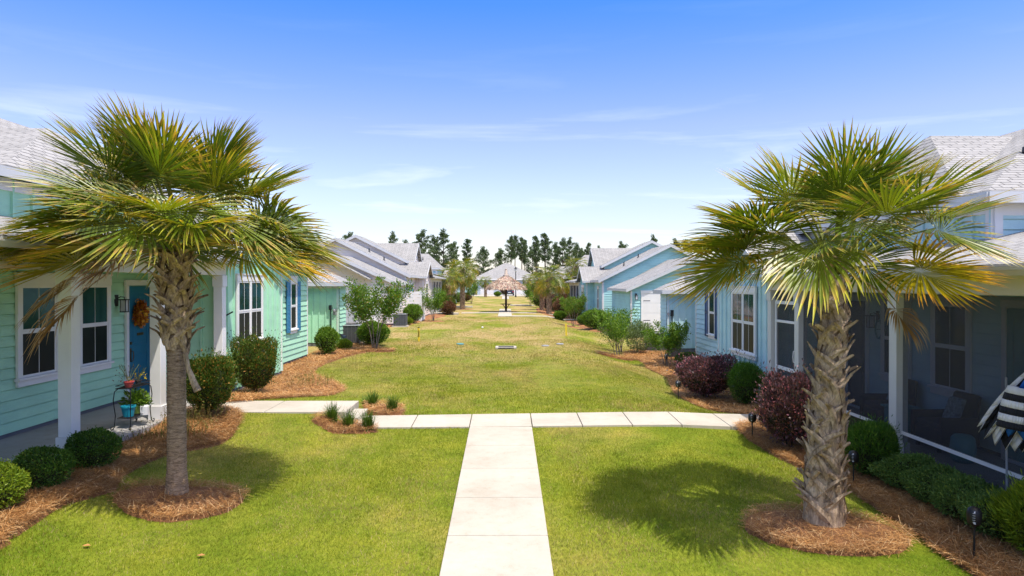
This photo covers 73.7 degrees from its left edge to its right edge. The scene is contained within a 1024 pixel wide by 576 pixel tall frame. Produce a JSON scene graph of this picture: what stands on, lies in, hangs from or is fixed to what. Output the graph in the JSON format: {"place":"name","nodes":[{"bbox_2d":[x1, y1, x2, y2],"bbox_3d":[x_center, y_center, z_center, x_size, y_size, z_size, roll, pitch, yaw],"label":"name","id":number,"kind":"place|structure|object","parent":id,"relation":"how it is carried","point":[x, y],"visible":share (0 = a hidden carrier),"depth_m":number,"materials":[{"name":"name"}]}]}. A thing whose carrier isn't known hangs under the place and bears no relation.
{"place":"outdoors","nodes":[
{"label":"outdoors","id":0,"kind":"place"},
{"bbox_2d":[0,291,972,575],"bbox_3d":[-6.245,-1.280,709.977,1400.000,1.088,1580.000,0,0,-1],"label":"ground","id":1,"kind":"structure","parent":0,"point":[486,307],"depth_m":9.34,"materials":[{"name":"green plant"}]},
{"bbox_2d":[0,410,238,548],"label":"mulch bed","id":2,"kind":"object","parent":1,"relation":"on","point":[105,491],"visible":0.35,"depth_m":9.27,"materials":[{"name":"brown wood"}]},
{"bbox_2d":[0,457,31,508],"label":"shrub","id":3,"kind":"object","parent":2,"relation":"on","point":[13,478],"visible":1,"depth_m":8.09,"materials":[{"name":"green plant"}]},
{"bbox_2d":[9,444,80,489],"bbox_3d":[-6.202,2.378,9.007,0.798,0.643,0.795,0,0,-1],"label":"shrub","id":4,"kind":"object","parent":2,"relation":"on","point":[43,465],"visible":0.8,"depth_m":8.87,"materials":[{"name":"green plant"}]},
{"bbox_2d":[62,426,126,468],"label":"shrub","id":5,"kind":"object","parent":2,"relation":"on","point":[94,446],"visible":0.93,"depth_m":9.84,"materials":[{"name":"green plant"}]},
{"bbox_2d":[139,395,227,439],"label":"mulch","id":6,"kind":"object","parent":2,"relation":"on","point":[200,418],"visible":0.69,"depth_m":12.35,"materials":[{"name":"brown plant"}]},
{"bbox_2d":[186,347,244,414],"bbox_3d":[-5.785,1.831,13.082,1.344,1.414,1.386,0,0,-1],"label":"shrub","id":7,"kind":"object","parent":2,"relation":"on","point":[215,377],"visible":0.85,"depth_m":12.91,"materials":[{"name":"green plant"}]},
{"bbox_2d":[0,118,353,469],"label":"bungalow","id":8,"kind":"object","parent":1,"relation":"on","point":[58,388],"visible":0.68,"depth_m":13.30,"materials":[{"name":"green"}]},
{"bbox_2d":[14,272,57,387],"bbox_3d":[-8.329,0.704,12.042,0.095,1.950,1.140,0,0,-1],"label":"window","id":9,"kind":"structure","parent":8,"relation":"in","point":[41,367],"depth_m":11.90,"materials":[{"name":"glass"}]},
{"bbox_2d":[80,274,113,374],"bbox_3d":[-8.343,0.695,13.681,0.095,1.950,1.140,0,0,-1],"label":"window","id":10,"kind":"structure","parent":8,"relation":"in","point":[95,303],"depth_m":13.70,"materials":[{"name":"glass"}]},
{"bbox_2d":[110,380,154,430],"bbox_3d":[-6.788,2.088,12.233,0.337,0.773,0.854,0,0,-1],"label":"plant stand","id":11,"kind":"object","parent":8,"relation":"on","point":[134,385],"visible":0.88,"depth_m":12.05,"materials":[{"name":"black metal"}]},
{"bbox_2d":[120,404,135,416],"bbox_3d":[-6.786,2.174,12.074,0.252,0.190,0.248,0,0,-1],"label":"flower pot","id":12,"kind":"object","parent":11,"relation":"on","point":[125,409],"visible":0.95,"depth_m":12.00,"materials":[{"name":"blue ceramic"}]},
{"bbox_2d":[117,387,153,413],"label":"potted plant","id":13,"kind":"object","parent":11,"relation":"on","point":[137,396],"visible":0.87,"depth_m":12.32,"materials":[{"name":"green plant"}]},
{"bbox_2d":[129,286,149,392],"bbox_3d":[-8.345,1.185,15.349,0.120,2.450,0.910,0,0,-1],"label":"door","id":14,"kind":"structure","parent":8,"relation":"in","point":[139,338],"depth_m":15.34,"materials":[{"name":"blue paint"}]},
{"bbox_2d":[132,298,149,327],"bbox_3d":[-8.318,0.552,15.305,0.255,0.717,0.731,0,0,-1],"label":"door wreath","id":15,"kind":"object","parent":8,"relation":"attached to","point":[140,319],"depth_m":15.25,"materials":[{"name":"orange plant"}]},
{"bbox_2d":[235,273,265,338],"bbox_3d":[-6.728,0.567,17.605,0.095,1.860,1.840,0,0,-1],"label":"window","id":16,"kind":"structure","parent":8,"relation":"in","point":[249,298],"depth_m":17.46,"materials":[{"name":"grey glass"}]},
{"bbox_2d":[289,276,298,333],"bbox_3d":[-7.427,0.564,23.254,0.095,1.960,0.810,0,0,-1],"label":"window","id":17,"kind":"structure","parent":8,"relation":"in","point":[294,328],"depth_m":23.26,"materials":[{"name":"white paint"}]},
{"bbox_2d":[113,485,243,522],"bbox_3d":[-4.487,2.878,9.284,1.680,0.322,1.320,0,0,-1],"label":"mulch bed","id":18,"kind":"object","parent":1,"relation":"on","point":[184,517],"visible":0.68,"depth_m":9.01,"materials":[{"name":"brown plant"}]},
{"bbox_2d":[0,92,355,495],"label":"palm tree","id":19,"kind":"object","parent":18,"relation":"on","point":[145,157],"visible":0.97,"depth_m":8.72,"materials":[{"name":"green plant"}]},
{"bbox_2d":[191,401,358,419],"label":"entry walk","id":20,"kind":"structure","parent":1,"relation":"on","point":[299,407],"depth_m":14.27,"materials":[{"name":"concrete"}]},
{"bbox_2d":[226,344,371,401],"bbox_3d":[-6.411,2.518,23.141,3.036,0.296,16.833,0,0,-7],"label":"mulch bed","id":21,"kind":"object","parent":1,"relation":"on","point":[295,396],"visible":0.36,"depth_m":18.11,"materials":[{"name":"brown wood"}]},
{"bbox_2d":[226,322,284,392],"bbox_3d":[-6.219,1.713,16.401,1.363,1.806,1.595,0,0,-33],"label":"shrub","id":22,"kind":"object","parent":21,"relation":"on","point":[259,357],"visible":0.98,"depth_m":16.07,"materials":[{"name":"green plant"}]},
{"bbox_2d":[285,367,334,386],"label":"mulch","id":23,"kind":"object","parent":21,"relation":"on","point":[309,379],"visible":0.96,"depth_m":18.19,"materials":[{"name":"brown plant"}]},
{"bbox_2d":[313,325,341,353],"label":"shrub","id":24,"kind":"object","parent":21,"relation":"on","point":[325,338],"visible":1,"depth_m":25.63,"materials":[{"name":"green plant"}]},
{"bbox_2d":[343,324,361,343],"bbox_3d":[-7.252,2.126,30.900,1.020,0.986,1.020,0,0,-1],"label":"air conditioner","id":25,"kind":"object","parent":21,"relation":"on","point":[349,331],"visible":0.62,"depth_m":30.49,"materials":[{"name":"metal"}]},
{"bbox_2d":[356,320,390,344],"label":"shrub","id":26,"kind":"object","parent":21,"relation":"on","point":[362,331],"visible":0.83,"depth_m":29.71,"materials":[{"name":"green plant"}]},
{"bbox_2d":[312,416,378,433],"bbox_3d":[-3.195,2.631,13.185,1.360,0.239,0.800,0,0,-1],"label":"mulch bed","id":27,"kind":"object","parent":1,"relation":"on","point":[323,424],"visible":0.53,"depth_m":12.96,"materials":[{"name":"brown wood"}]},
{"bbox_2d":[321,402,346,423],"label":"lily clump","id":28,"kind":"object","parent":27,"relation":"on","point":[332,412],"visible":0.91,"depth_m":13.22,"materials":[{"name":"green plant"}]},
{"bbox_2d":[339,407,358,427],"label":"lily clump","id":29,"kind":"object","parent":27,"relation":"on","point":[348,419],"visible":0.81,"depth_m":13.07,"materials":[{"name":"green plant"}]},
{"bbox_2d":[357,408,377,431],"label":"lily clump","id":30,"kind":"object","parent":27,"relation":"on","point":[367,419],"visible":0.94,"depth_m":12.96,"materials":[{"name":"green plant"}]},
{"bbox_2d":[311,235,446,324],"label":"bungalow","id":31,"kind":"object","parent":1,"relation":"on","point":[370,261],"visible":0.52,"depth_m":49.89,"materials":[{"name":"beige"}]},
{"bbox_2d":[346,288,377,322],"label":"garage door","id":32,"kind":"structure","parent":31,"relation":"in","point":[351,317],"depth_m":44.35,"materials":[{"name":"white paint"}]},
{"bbox_2d":[365,348,393,352],"bbox_3d":[-5.563,2.567,28.021,1.800,0.136,1.320,0,0,-1],"label":"mulch bed","id":33,"kind":"object","parent":1,"relation":"on","point":[379,351],"visible":0.44,"depth_m":27.56,"materials":[{"name":"brown wood"}]},
{"bbox_2d":[339,276,415,348],"bbox_3d":[-5.577,0.998,28.160,2.742,3.212,2.877,0,0,-31],"label":"young tree","id":34,"kind":"object","parent":33,"relation":"on","point":[368,306],"visible":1,"depth_m":27.58,"materials":[{"name":"green plant"}]},
{"bbox_2d":[363,404,404,415],"bbox_3d":[-2.797,2.647,14.933,1.040,0.096,1.520,0,0,-1],"label":"mulch bed","id":35,"kind":"object","parent":1,"relation":"on","point":[392,413],"visible":0.34,"depth_m":14.44,"materials":[{"name":"brown wood"}]},
{"bbox_2d":[384,395,401,411],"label":"lily clump","id":36,"kind":"object","parent":35,"relation":"on","point":[391,403],"visible":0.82,"depth_m":14.50,"materials":[{"name":"green plant"}]},
{"bbox_2d":[406,291,424,320],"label":"slat fence","id":37,"kind":"object","parent":1,"relation":"on","point":[417,299],"visible":0.43,"depth_m":49.47,"materials":[{"name":"white paint"}]},
{"bbox_2d":[388,314,445,326],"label":"mulch bed","id":38,"kind":"object","parent":1,"relation":"on","point":[428,317],"visible":0.4,"depth_m":54.46,"materials":[{"name":"brown wood"}]},
{"bbox_2d":[392,313,408,326],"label":"air conditioner","id":39,"kind":"object","parent":38,"relation":"on","point":[401,319],"visible":0.85,"depth_m":43.27,"materials":[{"name":"metal"}]},
{"bbox_2d":[402,303,424,322],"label":"shrub","id":40,"kind":"object","parent":38,"relation":"on","point":[414,311],"visible":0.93,"depth_m":46.94,"materials":[{"name":"green plant"}]},
{"bbox_2d":[413,229,431,256],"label":"pine tree","id":41,"kind":"object","parent":1,"relation":"on","point":[422,241],"visible":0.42,"depth_m":184.19,"materials":[{"name":"green plant"}]},
{"bbox_2d":[424,320,443,321],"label":"mulch bed","id":42,"kind":"object","parent":1,"relation":"on","point":[433,321],"visible":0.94,"depth_m":49.56,"materials":[{"name":"brown wood"}]},
{"bbox_2d":[418,284,446,319],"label":"young tree","id":43,"kind":"object","parent":42,"relation":"on","point":[435,303],"visible":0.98,"depth_m":49.73,"materials":[{"name":"green plant"}]},
{"bbox_2d":[421,254,459,303],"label":"bungalow","id":44,"kind":"object","parent":1,"relation":"on","point":[435,265],"visible":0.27,"depth_m":85.73,"materials":[{"name":"grey"}]},
{"bbox_2d":[429,228,458,267],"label":"pine tree","id":45,"kind":"object","parent":1,"relation":"on","point":[445,257],"visible":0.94,"depth_m":179.32,"materials":[{"name":"green plant"}]},
{"bbox_2d":[439,300,455,314],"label":"shrub","id":46,"kind":"object","parent":1,"relation":"on","point":[449,306],"visible":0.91,"depth_m":60.05,"materials":[{"name":"brown plant"}]},
{"bbox_2d":[433,267,463,298],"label":"palm tree","id":47,"kind":"object","parent":1,"relation":"on","point":[450,283],"visible":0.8,"depth_m":69.68,"materials":[{"name":"green plant"}]},
{"bbox_2d":[461,238,472,266],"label":"pine tree","id":48,"kind":"object","parent":1,"relation":"on","point":[467,248],"visible":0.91,"depth_m":189.32,"materials":[{"name":"green plant"}]},
{"bbox_2d":[469,246,496,276],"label":"pine tree","id":49,"kind":"object","parent":1,"relation":"on","point":[484,253],"visible":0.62,"depth_m":184.20,"materials":[{"name":"green plant"}]},
{"bbox_2d":[487,248,511,269],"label":"pine tree","id":50,"kind":"object","parent":1,"relation":"on","point":[499,257],"visible":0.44,"depth_m":184.62,"materials":[{"name":"green plant"}]},
{"bbox_2d":[474,263,534,294],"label":"bungalow","id":51,"kind":"object","parent":1,"relation":"on","point":[495,273],"visible":0.23,"depth_m":144.23,"materials":[{"name":"grey"}]},
{"bbox_2d":[485,269,526,311],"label":"thatched umbrella","id":52,"kind":"object","parent":1,"relation":"on","point":[505,281],"visible":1,"depth_m":66.04,"materials":[{"name":"brown plant"}]},
{"bbox_2d":[504,235,516,259],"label":"pine tree","id":53,"kind":"object","parent":1,"relation":"on","point":[512,248],"visible":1,"depth_m":177.64,"materials":[{"name":"green plant"}]},
{"bbox_2d":[0,341,1023,575],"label":"straw needles","id":54,"kind":"object","parent":1,"relation":"on","point":[960,531],"visible":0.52,"depth_m":9.31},
{"bbox_2d":[517,237,527,268],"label":"pine tree","id":55,"kind":"object","parent":1,"relation":"on","point":[520,254],"visible":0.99,"depth_m":179.63,"materials":[{"name":"green plant"}]},
{"bbox_2d":[523,246,542,277],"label":"pine tree","id":56,"kind":"object","parent":1,"relation":"on","point":[528,269],"visible":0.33,"depth_m":200.09,"materials":[{"name":"green plant"}]},
{"bbox_2d":[529,235,541,272],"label":"pine tree","id":57,"kind":"object","parent":1,"relation":"on","point":[536,244],"visible":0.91,"depth_m":179.55,"materials":[{"name":"green plant"}]},
{"bbox_2d":[536,233,552,268],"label":"pine tree","id":58,"kind":"object","parent":1,"relation":"on","point":[545,242],"visible":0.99,"depth_m":169.43,"materials":[{"name":"green plant"}]},
{"bbox_2d":[536,308,572,318],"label":"mulch bed","id":59,"kind":"object","parent":1,"relation":"on","point":[538,310],"visible":0.28,"depth_m":66.13,"materials":[{"name":"brown wood"}]},
{"bbox_2d":[527,271,555,310],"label":"palm tree","id":60,"kind":"object","parent":59,"relation":"on","point":[542,302],"visible":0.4,"depth_m":72.85,"materials":[{"name":"green plant"}]},
{"bbox_2d":[532,265,565,313],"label":"palm tree","id":61,"kind":"object","parent":59,"relation":"on","point":[548,287],"visible":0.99,"depth_m":64.81,"materials":[{"name":"green plant"}]},
{"bbox_2d":[553,272,573,295],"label":"palm tree","id":62,"kind":"object","parent":59,"relation":"on","point":[562,291],"visible":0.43,"depth_m":76.13,"materials":[{"name":"green plant"}]},
{"bbox_2d":[551,237,573,266],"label":"pine tree","id":63,"kind":"object","parent":1,"relation":"on","point":[562,244],"visible":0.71,"depth_m":184.76,"materials":[{"name":"green plant"}]},
{"bbox_2d":[552,255,588,299],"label":"bungalow","id":64,"kind":"object","parent":1,"relation":"on","point":[586,258],"visible":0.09,"depth_m":85.55,"materials":[{"name":"grey"}]},
{"bbox_2d":[563,257,587,296],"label":"palm tree","id":65,"kind":"object","parent":1,"relation":"on","point":[576,269],"visible":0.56,"depth_m":79.28,"materials":[{"name":"green plant"}]},
{"bbox_2d":[565,320,606,331],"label":"mulch bed","id":66,"kind":"object","parent":1,"relation":"on","point":[582,325],"visible":0.33,"depth_m":48.75,"materials":[{"name":"brown wood"}]},
{"bbox_2d":[580,309,606,328],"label":"shrub","id":67,"kind":"object","parent":66,"relation":"on","point":[588,321],"visible":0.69,"depth_m":45.65,"materials":[{"name":"green plant"}]},
{"bbox_2d":[597,353,633,360],"bbox_3d":[4.266,2.813,28.018,1.680,0.323,1.320,0,0,-1],"label":"mulch bed","id":68,"kind":"object","parent":1,"relation":"on","point":[629,359],"visible":0.56,"depth_m":27.55,"materials":[{"name":"brown wood"}]},
{"bbox_2d":[590,307,632,355],"bbox_3d":[4.149,1.820,27.959,1.966,2.153,1.577,0,0,-28],"label":"young tree","id":69,"kind":"object","parent":68,"relation":"on","point":[617,332],"visible":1,"depth_m":27.82,"materials":[{"name":"green plant"}]},
{"bbox_2d":[601,308,639,351],"bbox_3d":[4.891,1.880,31.120,2.003,2.142,1.650,0,0,-1],"label":"young tree","id":70,"kind":"object","parent":1,"relation":"on","point":[634,310],"visible":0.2,"depth_m":30.85,"materials":[{"name":"green plant"}]},
{"bbox_2d":[564,240,702,335],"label":"bungalow","id":71,"kind":"object","parent":1,"relation":"on","point":[629,279],"visible":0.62,"depth_m":51.65,"materials":[{"name":"teal"}]},
{"bbox_2d":[643,293,660,330],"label":"garage door","id":72,"kind":"structure","parent":71,"relation":"in","point":[651,301],"depth_m":40.01,"materials":[{"name":"white paint"}]},
{"bbox_2d":[624,351,758,413],"bbox_3d":[5.882,2.834,23.281,2.880,0.363,17.400,0,0,-1],"label":"mulch bed","id":73,"kind":"object","parent":1,"relation":"on","point":[718,405],"visible":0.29,"depth_m":18.43,"materials":[{"name":"brown wood"}]},
{"bbox_2d":[625,319,653,352],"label":"shrub","id":74,"kind":"object","parent":73,"relation":"on","point":[635,332],"visible":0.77,"depth_m":29.85,"materials":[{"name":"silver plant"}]},
{"bbox_2d":[641,319,692,365],"bbox_3d":[5.873,2.067,25.414,1.853,1.836,1.473,0,0,42],"label":"young tree","id":75,"kind":"object","parent":73,"relation":"on","point":[672,338],"visible":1,"depth_m":25.20,"materials":[{"name":"green plant"}]},
{"bbox_2d":[667,347,744,396],"bbox_3d":[5.189,2.288,18.226,1.982,1.452,1.805,0,0,-1],"label":"shrub","id":76,"kind":"object","parent":73,"relation":"on","point":[701,375],"visible":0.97,"depth_m":17.90,"materials":[{"name":"purple plant"}]},
{"bbox_2d":[724,356,764,403],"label":"shrub","id":77,"kind":"object","parent":73,"relation":"on","point":[743,377],"visible":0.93,"depth_m":17.01,"materials":[{"name":"green plant"}]},
{"bbox_2d":[745,510,909,556],"bbox_3d":[3.895,3.001,8.463,2.040,0.265,1.560,0,0,-1],"label":"mulch bed","id":78,"kind":"object","parent":1,"relation":"on","point":[822,539],"visible":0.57,"depth_m":8.13,"materials":[{"name":"brown plant"}]},
{"bbox_2d":[660,118,1023,527],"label":"palm tree","id":79,"kind":"object","parent":78,"relation":"on","point":[864,191],"visible":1,"depth_m":8.13,"materials":[{"name":"green plant"}]},
{"bbox_2d":[653,129,1023,489],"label":"bungalow","id":80,"kind":"object","parent":1,"relation":"on","point":[980,351],"visible":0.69,"depth_m":13.15,"materials":[{"name":"blue"}]},
{"bbox_2d":[706,285,715,339],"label":"window","id":81,"kind":"structure","parent":80,"relation":"in","point":[711,300],"depth_m":24.04,"materials":[{"name":"white paint"}]},
{"bbox_2d":[729,286,756,360],"bbox_3d":[6.406,0.929,18.988,0.095,1.980,1.990,0,0,-1],"label":"window","id":82,"kind":"structure","parent":80,"relation":"in","point":[744,306],"depth_m":18.85,"materials":[{"name":"grey glass"}]},
{"bbox_2d":[775,300,793,372],"bbox_3d":[6.418,1.546,16.056,0.142,2.480,1.260,0,0,-1],"label":"window","id":83,"kind":"structure","parent":80,"relation":"in","point":[777,320],"depth_m":16.60,"materials":[{"name":"white paint"}]},
{"bbox_2d":[848,301,864,405],"bbox_3d":[8.069,1.531,16.031,0.120,2.450,0.800,0,0,-1],"label":"door","id":84,"kind":"structure","parent":80,"relation":"in","point":[856,384],"depth_m":15.99,"materials":[{"name":"grey metal"}]},
{"bbox_2d":[860,379,917,421],"bbox_3d":[7.655,2.329,13.832,0.793,0.980,0.880,0,0,-1],"label":"wicker armchair","id":85,"kind":"object","parent":80,"relation":"on","point":[870,403],"visible":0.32,"depth_m":13.78,"materials":[{"name":"black wicker"}]},
{"bbox_2d":[878,293,911,381],"bbox_3d":[8.096,1.040,14.448,0.095,1.950,1.140,0,0,-1],"label":"window","id":86,"kind":"structure","parent":80,"relation":"in","point":[884,335],"depth_m":14.78,"materials":[{"name":"white paint"}]},
{"bbox_2d":[880,404,921,439],"bbox_3d":[7.347,2.524,12.900,0.520,0.600,0.480,0,0,-1],"label":"side table","id":87,"kind":"object","parent":80,"relation":"on","point":[886,409],"visible":0.29,"depth_m":12.82,"materials":[{"name":"black paint"}]},
{"bbox_2d":[911,390,981,452],"bbox_3d":[7.671,2.340,12.032,0.793,0.980,0.880,0,0,-1],"label":"wicker armchair","id":88,"kind":"object","parent":80,"relation":"on","point":[934,425],"visible":0.74,"depth_m":11.78,"materials":[{"name":"black wicker"}]},
{"bbox_2d":[942,396,966,417],"bbox_3d":[7.795,2.124,12.032,0.210,0.390,0.400,0,0,-1],"label":"throw pillow","id":89,"kind":"object","parent":88,"relation":"on","point":[954,407],"visible":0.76,"depth_m":11.97,"materials":[{"name":"grey fabric"}]},
{"bbox_2d":[927,294,972,396],"bbox_3d":[8.111,1.051,12.668,0.095,1.950,1.180,0,0,-1],"label":"window","id":90,"kind":"structure","parent":80,"relation":"in","point":[950,329],"depth_m":12.65,"materials":[{"name":"white paint"}]},
{"bbox_2d":[949,433,976,463],"bbox_3d":[7.353,2.610,11.131,0.380,0.450,0.380,0,0,-1],"label":"garden stool","id":91,"kind":"object","parent":80,"relation":"on","point":[963,443],"visible":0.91,"depth_m":11.00,"materials":[{"name":"teal paint"}]},
{"bbox_2d":[1006,308,1023,462],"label":"door","id":92,"kind":"structure","parent":80,"relation":"in","point":[1015,317],"depth_m":11.04,"materials":[{"name":"black paint"}]},
{"bbox_2d":[737,425,1023,575],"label":"mulch bed","id":93,"kind":"object","parent":1,"relation":"on","point":[796,464],"visible":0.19,"depth_m":9.01,"materials":[{"name":"brown wood"}]},
{"bbox_2d":[750,358,814,448],"bbox_3d":[5.032,2.099,12.424,1.335,1.722,1.576,0,0,21],"label":"shrub","id":94,"kind":"object","parent":93,"relation":"on","point":[780,410],"visible":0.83,"depth_m":12.11,"materials":[{"name":"purple plant"}]},
{"bbox_2d":[843,413,907,476],"bbox_3d":[5.673,2.521,10.812,1.082,1.098,1.127,0,0,-1],"label":"shrub","id":95,"kind":"object","parent":93,"relation":"on","point":[870,442],"visible":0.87,"depth_m":10.59,"materials":[{"name":"green plant"}]},
{"bbox_2d":[865,451,937,490],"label":"shrub","id":96,"kind":"object","parent":93,"relation":"on","point":[892,464],"visible":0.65,"depth_m":10.03,"materials":[{"name":"green plant"}]},
{"bbox_2d":[897,461,967,504],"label":"shrub","id":97,"kind":"object","parent":93,"relation":"on","point":[922,480],"visible":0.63,"depth_m":9.40,"materials":[{"name":"green plant"}]},
{"bbox_2d":[925,471,1001,520],"bbox_3d":[5.930,2.735,8.861,0.946,0.668,0.934,0,0,-31],"label":"shrub","id":98,"kind":"object","parent":93,"relation":"on","point":[941,494],"visible":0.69,"depth_m":8.82,"materials":[{"name":"green plant"}]},
{"bbox_2d":[966,506,981,556],"bbox_3d":[5.153,2.769,7.612,0.150,0.673,0.146,0,0,-1],"label":"solar light","id":99,"kind":"object","parent":93,"relation":"on","point":[974,516],"visible":0.98,"depth_m":7.57,"materials":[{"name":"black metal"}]},
{"bbox_2d":[950,488,1013,540],"bbox_3d":[5.889,2.756,8.253,0.979,0.634,0.970,0,0,-1],"label":"shrub","id":100,"kind":"object","parent":93,"relation":"on","point":[963,505],"visible":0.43,"depth_m":8.22,"materials":[{"name":"green plant"}]},
{"bbox_2d":[977,373,1023,487],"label":"folded umbrella","id":101,"kind":"object","parent":93,"relation":"on","point":[1003,418],"visible":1,"depth_m":8.35,"materials":[{"name":"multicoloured fabric"}]},
{"bbox_2d":[978,468,1023,554],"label":"shrub","id":102,"kind":"object","parent":93,"relation":"on","point":[1007,506],"visible":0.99,"depth_m":7.67,"materials":[{"name":"green plant"}]},
{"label":"mulch bed","id":103,"kind":"structure","parent":1,"relation":"on","visible":0},
{"bbox_2d":[559,292,588,326],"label":"young tree","id":104,"kind":"object","parent":103,"relation":"on","point":[569,306],"visible":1,"depth_m":47.97,"materials":[{"name":"green plant"}]},
{"bbox_2d":[439,427,553,575],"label":"front path","id":105,"kind":"structure","parent":0,"point":[497,527],"depth_m":8.89,"materials":[{"name":"concrete"}]},
{"bbox_2d":[0,0,1023,284],"label":"sky","id":106,"kind":"structure","parent":0,"point":[601,123],"materials":[{"name":"blue"}]},
{"bbox_2d":[357,412,762,429],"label":"cross path","id":107,"kind":"structure","parent":0,"point":[655,419],"depth_m":13.73,"materials":[{"name":"concrete"}]},
{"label":"mulch bed","id":108,"kind":"structure","parent":0,"visible":0},
{"bbox_2d":[445,257,478,308],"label":"palm tree","id":109,"kind":"object","parent":108,"relation":"on","point":[467,281],"visible":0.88,"depth_m":72.72,"materials":[{"name":"green plant"}]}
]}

